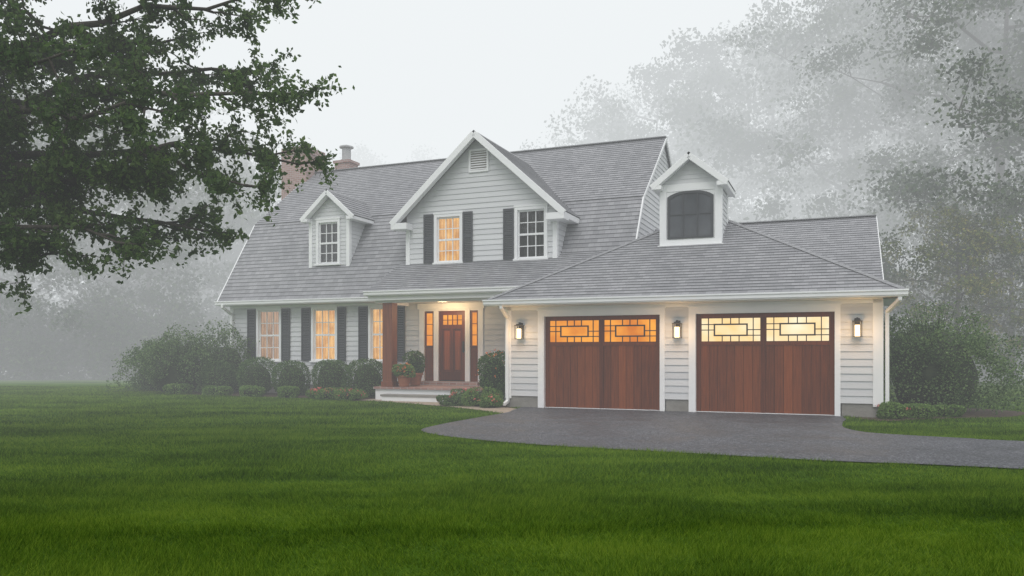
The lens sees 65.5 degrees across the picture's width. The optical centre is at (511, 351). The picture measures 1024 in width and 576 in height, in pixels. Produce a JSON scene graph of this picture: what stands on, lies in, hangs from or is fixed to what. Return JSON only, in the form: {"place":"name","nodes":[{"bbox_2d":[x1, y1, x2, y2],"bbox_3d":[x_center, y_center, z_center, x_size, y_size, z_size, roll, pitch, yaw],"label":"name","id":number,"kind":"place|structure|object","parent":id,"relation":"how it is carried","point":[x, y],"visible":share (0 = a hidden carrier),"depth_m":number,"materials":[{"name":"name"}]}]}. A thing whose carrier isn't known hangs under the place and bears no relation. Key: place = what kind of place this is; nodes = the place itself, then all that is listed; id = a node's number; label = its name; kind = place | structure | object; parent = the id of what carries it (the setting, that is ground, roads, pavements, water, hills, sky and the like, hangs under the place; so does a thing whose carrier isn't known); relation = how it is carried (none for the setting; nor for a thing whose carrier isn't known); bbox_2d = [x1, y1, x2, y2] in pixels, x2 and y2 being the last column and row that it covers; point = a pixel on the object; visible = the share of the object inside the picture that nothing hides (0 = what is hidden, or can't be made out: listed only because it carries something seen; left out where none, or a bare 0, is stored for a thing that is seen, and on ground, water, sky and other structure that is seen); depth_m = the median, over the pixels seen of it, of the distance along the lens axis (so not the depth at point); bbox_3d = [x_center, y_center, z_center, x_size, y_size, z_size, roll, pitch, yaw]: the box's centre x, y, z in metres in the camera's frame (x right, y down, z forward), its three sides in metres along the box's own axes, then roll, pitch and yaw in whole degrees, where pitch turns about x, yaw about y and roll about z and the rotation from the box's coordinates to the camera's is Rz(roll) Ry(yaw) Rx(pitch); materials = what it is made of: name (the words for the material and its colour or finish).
{"place":"outdoors","nodes":[
{"label":"outdoors","id":0,"kind":"place"},
{"bbox_2d":[365,399,515,412],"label":"front path","id":1,"kind":"structure","parent":0,"point":[502,409],"depth_m":18.73,"materials":[{"name":"grey concrete"}]},
{"bbox_2d":[0,0,1018,318],"label":"sky","id":2,"kind":"structure","parent":0,"point":[431,73],"materials":[{"name":"white"}]},
{"bbox_2d":[0,371,1023,575],"bbox_3d":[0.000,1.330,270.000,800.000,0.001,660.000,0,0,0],"label":"ground","id":3,"kind":"structure","parent":0,"point":[64,382],"depth_m":6.79,"materials":[{"name":"green plant"}]},
{"bbox_2d":[0,82,96,317],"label":"deciduous tree","id":4,"kind":"object","parent":3,"relation":"on","point":[7,276],"visible":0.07,"depth_m":41.65,"materials":[{"name":"green plant"}]},
{"bbox_2d":[0,87,131,376],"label":"deciduous tree","id":5,"kind":"object","parent":3,"relation":"on","point":[68,318],"visible":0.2,"depth_m":36.98,"materials":[{"name":"green plant"}]},
{"bbox_2d":[38,127,254,346],"bbox_3d":[-18.560,-4.878,40.632,11.329,12.848,10.389,0,0,0],"label":"deciduous tree","id":6,"kind":"object","parent":3,"relation":"on","point":[137,293],"visible":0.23,"depth_m":39.91,"materials":[{"name":"green plant"}]},
{"bbox_2d":[104,336,198,391],"bbox_3d":[-11.776,0.382,26.843,2.994,1.936,3.151,0,0,0],"label":"lilac shrub","id":7,"kind":"object","parent":3,"relation":"on","point":[143,382],"visible":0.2,"depth_m":26.32,"materials":[{"name":"green plant"}]},
{"bbox_2d":[0,0,354,315],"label":"maple tree","id":8,"kind":"object","parent":3,"relation":"on","point":[61,168],"visible":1,"depth_m":11.96,"materials":[{"name":"green plant"}]},
{"bbox_2d":[184,391,374,400],"bbox_3d":[-6.957,1.324,24.172,9.550,0.001,2.534,0,0,27],"label":"mulch bed","id":9,"kind":"object","parent":3,"relation":"on","point":[271,395],"visible":0.22,"depth_m":23.90,"materials":[{"name":"brown soil"}]},
{"bbox_2d":[120,322,215,393],"bbox_3d":[-10.453,0.209,25.234,2.887,2.279,2.904,0,0,15],"label":"lilac shrub","id":10,"kind":"object","parent":9,"relation":"on","point":[178,365],"visible":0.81,"depth_m":24.74,"materials":[{"name":"green plant"}]},
{"bbox_2d":[163,383,194,393],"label":"perennial plant","id":11,"kind":"object","parent":9,"relation":"on","point":[177,388],"visible":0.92,"depth_m":24.49,"materials":[{"name":"green plant"}]},
{"bbox_2d":[201,385,233,395],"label":"perennial plant","id":12,"kind":"object","parent":9,"relation":"on","point":[215,390],"visible":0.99,"depth_m":23.69,"materials":[{"name":"green plant"}]},
{"bbox_2d":[201,360,237,392],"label":"boxwood shrub","id":13,"kind":"object","parent":9,"relation":"on","point":[220,375],"visible":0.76,"depth_m":24.73,"materials":[{"name":"green plant"}]},
{"bbox_2d":[180,317,264,392],"bbox_3d":[-9.313,0.134,25.742,2.563,2.438,2.684,0,0,31],"label":"lilac shrub","id":14,"kind":"object","parent":9,"relation":"on","point":[228,354],"visible":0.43,"depth_m":25.33,"materials":[{"name":"green plant"}]},
{"bbox_2d":[239,385,265,396],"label":"perennial plant","id":15,"kind":"object","parent":9,"relation":"on","point":[253,391],"visible":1,"depth_m":23.13,"materials":[{"name":"green plant"}]},
{"bbox_2d":[235,356,276,393],"bbox_3d":[-7.830,0.723,24.495,1.247,1.235,1.245,0,0,0],"label":"boxwood shrub","id":16,"kind":"object","parent":9,"relation":"on","point":[256,373],"visible":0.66,"depth_m":24.16,"materials":[{"name":"green plant"}]},
{"bbox_2d":[277,385,300,397],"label":"perennial plant","id":17,"kind":"object","parent":9,"relation":"on","point":[286,391],"visible":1,"depth_m":22.58,"materials":[{"name":"green plant"}]},
{"bbox_2d":[270,360,310,395],"bbox_3d":[-6.654,0.793,23.989,1.206,1.098,1.126,0,0,0],"label":"boxwood shrub","id":18,"kind":"object","parent":9,"relation":"on","point":[292,373],"visible":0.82,"depth_m":23.72,"materials":[{"name":"green plant"}]},
{"bbox_2d":[305,387,321,398],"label":"flowering plant","id":19,"kind":"object","parent":9,"relation":"on","point":[311,393],"visible":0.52,"depth_m":22.33,"materials":[{"name":"green plant"}]},
{"bbox_2d":[314,387,344,399],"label":"flowering plant","id":20,"kind":"object","parent":9,"relation":"on","point":[325,394],"visible":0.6,"depth_m":21.89,"materials":[{"name":"green plant"}]},
{"bbox_2d":[311,359,353,390],"bbox_3d":[-5.298,0.756,23.402,1.270,1.164,1.205,0,0,0],"label":"boxwood shrub","id":21,"kind":"object","parent":9,"relation":"on","point":[331,372],"visible":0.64,"depth_m":23.09,"materials":[{"name":"green plant"}]},
{"bbox_2d":[333,388,368,399],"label":"flowering plant","id":22,"kind":"object","parent":9,"relation":"on","point":[351,394],"visible":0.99,"depth_m":21.52,"materials":[{"name":"green plant"}]},
{"bbox_2d":[339,358,382,397],"bbox_3d":[-4.248,0.762,22.982,1.372,1.161,1.204,0,0,0],"label":"boxwood shrub","id":23,"kind":"object","parent":9,"relation":"on","point":[367,377],"visible":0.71,"depth_m":22.65,"materials":[{"name":"green plant"}]},
{"bbox_2d":[373,381,505,401],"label":"porch floor","id":24,"kind":"structure","parent":3,"relation":"on","point":[427,391],"depth_m":21.39,"materials":[{"name":"white paint"}]},
{"bbox_2d":[381,303,398,386],"bbox_3d":[-3.366,-0.180,21.962,0.360,2.300,0.350,0,0,22],"label":"porch post","id":25,"kind":"object","parent":24,"relation":"on","point":[389,337],"visible":0.96,"depth_m":21.84,"materials":[{"name":"brown wood"}]},
{"bbox_2d":[392,363,415,386],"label":"potted plant","id":26,"kind":"object","parent":24,"relation":"on","point":[404,374],"visible":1,"depth_m":21.61,"materials":[{"name":"green plant"}]},
{"bbox_2d":[402,349,425,385],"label":"potted plant","id":27,"kind":"object","parent":24,"relation":"on","point":[415,360],"visible":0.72,"depth_m":22.29,"materials":[{"name":"green plant"}]},
{"bbox_2d":[0,0,1023,380],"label":"tree line","id":28,"kind":"object","parent":3,"relation":"on","point":[44,352],"visible":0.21,"depth_m":54.11,"materials":[{"name":"grey plant"}]},
{"bbox_2d":[233,381,878,417],"bbox_3d":[0.830,1.230,25.154,19.100,0.400,12.190,0,0,22],"label":"foundation","id":29,"kind":"object","parent":3,"relation":"on","point":[858,410],"visible":0.16,"depth_m":17.41,"materials":[{"name":"concrete"}]},
{"bbox_2d":[234,140,872,403],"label":"siding walls","id":30,"kind":"structure","parent":29,"relation":"on","point":[492,193],"depth_m":22.42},
{"bbox_2d":[247,208,513,360],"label":"shutters","id":31,"kind":"object","parent":30,"relation":"attached to","point":[306,336],"visible":0.95,"depth_m":24.03,"materials":[{"name":"wood"}]},
{"bbox_2d":[417,302,484,381],"bbox_3d":[-1.749,-0.265,22.976,2.130,2.250,0.170,0,0,22],"label":"front door","id":32,"kind":"structure","parent":30,"relation":"attached to","point":[451,340],"depth_m":22.98,"materials":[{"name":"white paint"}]},
{"bbox_2d":[471,150,485,169],"bbox_3d":[-0.939,-5.420,22.618,0.500,0.540,0.020,0,0,22],"label":"gable vent","id":33,"kind":"object","parent":30,"relation":"attached to","point":[478,160],"visible":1,"depth_m":22.61,"materials":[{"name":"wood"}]},
{"bbox_2d":[254,193,710,362],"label":"windows","id":34,"kind":"structure","parent":30,"relation":"attached to","point":[530,232],"depth_m":23.23,"materials":[{"name":"glass"}]},
{"bbox_2d":[667,190,713,238],"bbox_3d":[4.334,-3.330,19.367,1.110,1.150,0.040,0,0,22],"label":"arched window frame","id":35,"kind":"object","parent":34,"relation":"attached to","point":[711,195],"visible":1,"depth_m":19.38,"materials":[{"name":"paint"}]},
{"bbox_2d":[514,322,524,338],"bbox_3d":[0.177,-0.482,18.681,0.190,0.395,0.210,0,0,22],"label":"wall lantern","id":36,"kind":"object","parent":30,"relation":"attached to","point":[520,332],"depth_m":18.64,"materials":[{"name":"white glass"}]},
{"bbox_2d":[218,130,904,313],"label":"shingle roof","id":37,"kind":"structure","parent":30,"relation":"on","point":[598,189],"depth_m":22.34,"materials":[{"name":"tile"}]},
{"bbox_2d":[279,146,359,200],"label":"chimneys","id":38,"kind":"object","parent":37,"relation":"on","point":[293,176],"visible":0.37,"depth_m":30.02,"materials":[{"name":"red brick"}]},
{"bbox_2d":[339,145,353,159],"bbox_3d":[-6.351,-7.590,30.560,0.540,0.680,0.540,0,0,22],"label":"chimney flue","id":39,"kind":"object","parent":38,"relation":"on","point":[346,151],"visible":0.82,"depth_m":30.42,"materials":[{"name":"grey metal"}]},
{"bbox_2d":[487,219,904,299],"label":"hip caps","id":40,"kind":"object","parent":37,"relation":"on","point":[822,257],"visible":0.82,"depth_m":18.79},
{"bbox_2d":[214,131,908,406],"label":"white trim","id":41,"kind":"structure","parent":30,"relation":"attached to","point":[879,299],"depth_m":19.36,"materials":[{"name":"paint"}]},
{"bbox_2d":[537,307,665,410],"bbox_3d":[2.009,0.175,18.128,3.010,2.310,0.210,0,0,22],"label":"garage door","id":42,"kind":"structure","parent":30,"relation":"attached to","point":[591,358],"depth_m":18.13,"materials":[{"name":"brown wood"}]},
{"bbox_2d":[672,320,681,337],"bbox_3d":[3.585,-0.482,17.291,0.190,0.395,0.210,0,0,22],"label":"wall lantern","id":43,"kind":"object","parent":30,"relation":"attached to","point":[677,329],"depth_m":17.24,"materials":[{"name":"white glass"}]},
{"bbox_2d":[687,303,841,415],"bbox_3d":[5.278,0.175,16.796,3.090,2.310,0.210,0,0,22],"label":"garage door","id":44,"kind":"structure","parent":30,"relation":"attached to","point":[763,359],"depth_m":16.79,"materials":[{"name":"brown wood"}]},
{"bbox_2d":[852,317,862,336],"bbox_3d":[6.909,-0.482,15.936,0.190,0.395,0.210,0,0,22],"label":"wall lantern","id":45,"kind":"object","parent":30,"relation":"attached to","point":[857,321],"depth_m":15.89,"materials":[{"name":"white glass"}]},
{"bbox_2d":[700,0,959,323],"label":"deciduous tree","id":46,"kind":"object","parent":3,"relation":"on","point":[797,183],"visible":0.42,"depth_m":48.16,"materials":[{"name":"green plant"}]},
{"bbox_2d":[769,0,1023,328],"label":"deciduous tree","id":47,"kind":"object","parent":3,"relation":"on","point":[906,135],"visible":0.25,"depth_m":44.63,"materials":[{"name":"green plant"}]},
{"bbox_2d":[791,0,1023,380],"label":"deciduous tree","id":48,"kind":"object","parent":3,"relation":"on","point":[1001,142],"visible":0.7,"depth_m":35.48,"materials":[{"name":"green plant"}]},
{"bbox_2d":[798,0,1023,317],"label":"deciduous tree","id":49,"kind":"object","parent":3,"relation":"on","point":[1020,36],"visible":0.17,"depth_m":41.73,"materials":[{"name":"green plant"}]},
{"bbox_2d":[879,224,945,355],"bbox_3d":[14.620,-1.938,33.224,8.195,6.948,6.851,0,0,-41],"label":"deciduous tree","id":50,"kind":"object","parent":3,"relation":"on","point":[901,270],"visible":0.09,"depth_m":32.32,"materials":[{"name":"green plant"}]},
{"bbox_2d":[860,408,1023,420],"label":"mulch bed","id":51,"kind":"object","parent":3,"relation":"on","point":[968,413],"visible":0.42,"depth_m":16.71,"materials":[{"name":"brown soil"}]},
{"bbox_2d":[875,401,907,418],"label":"perennial plant","id":52,"kind":"object","parent":51,"relation":"on","point":[892,410],"visible":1,"depth_m":15.57,"materials":[{"name":"green plant"}]},
{"bbox_2d":[904,403,937,417],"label":"perennial plant","id":53,"kind":"object","parent":51,"relation":"on","point":[919,410],"visible":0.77,"depth_m":15.79,"materials":[{"name":"green plant"}]},
{"bbox_2d":[932,404,966,416],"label":"perennial plant","id":54,"kind":"object","parent":51,"relation":"on","point":[950,410],"visible":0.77,"depth_m":16.05,"materials":[{"name":"green plant"}]},
{"bbox_2d":[883,297,1023,414],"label":"viburnum shrub","id":55,"kind":"object","parent":51,"relation":"on","point":[932,363],"visible":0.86,"depth_m":16.97,"materials":[{"name":"green plant"}]},
{"bbox_2d":[880,199,1023,376],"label":"deciduous tree","id":56,"kind":"object","parent":3,"relation":"on","point":[983,285],"visible":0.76,"depth_m":30.87,"materials":[{"name":"green plant"}]},
{"bbox_2d":[897,0,1023,288],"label":"deciduous tree","id":57,"kind":"object","parent":3,"relation":"on","point":[965,119],"visible":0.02,"depth_m":42.87,"materials":[{"name":"green plant"}]},
{"bbox_2d":[901,163,1023,383],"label":"deciduous tree","id":58,"kind":"object","parent":3,"relation":"on","point":[1013,209],"visible":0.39,"depth_m":31.91,"materials":[{"name":"green plant"}]},
{"label":"mulch bed","id":59,"kind":"object","parent":3,"relation":"on","visible":0},
{"bbox_2d":[436,394,466,405],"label":"flowering plant","id":60,"kind":"object","parent":59,"relation":"on","point":[451,400],"visible":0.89,"depth_m":19.24,"materials":[{"name":"green plant"}]},
{"bbox_2d":[450,388,479,397],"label":"flowering plant","id":61,"kind":"object","parent":59,"relation":"on","point":[456,391],"visible":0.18,"depth_m":19.87,"materials":[{"name":"green plant"}]},
{"bbox_2d":[460,386,503,405],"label":"flowering plant","id":62,"kind":"object","parent":59,"relation":"on","point":[472,399],"visible":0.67,"depth_m":19.09,"materials":[{"name":"green plant"}]},
{"bbox_2d":[477,349,504,396],"bbox_3d":[-0.422,0.555,19.957,1.005,1.255,0.997,0,0,0],"label":"rounded shrub","id":63,"kind":"object","parent":59,"relation":"on","point":[491,373],"visible":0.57,"depth_m":19.72,"materials":[{"name":"green plant"}]},
{"bbox_2d":[479,393,503,407],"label":"flowering plant","id":64,"kind":"object","parent":59,"relation":"on","point":[487,400],"visible":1,"depth_m":18.59,"materials":[{"name":"green plant"}]},
{"bbox_2d":[421,407,1023,468],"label":"driveway","id":65,"kind":"structure","parent":0,"point":[813,437],"depth_m":12.28,"materials":[{"name":"grey asphalt"}]}
]}

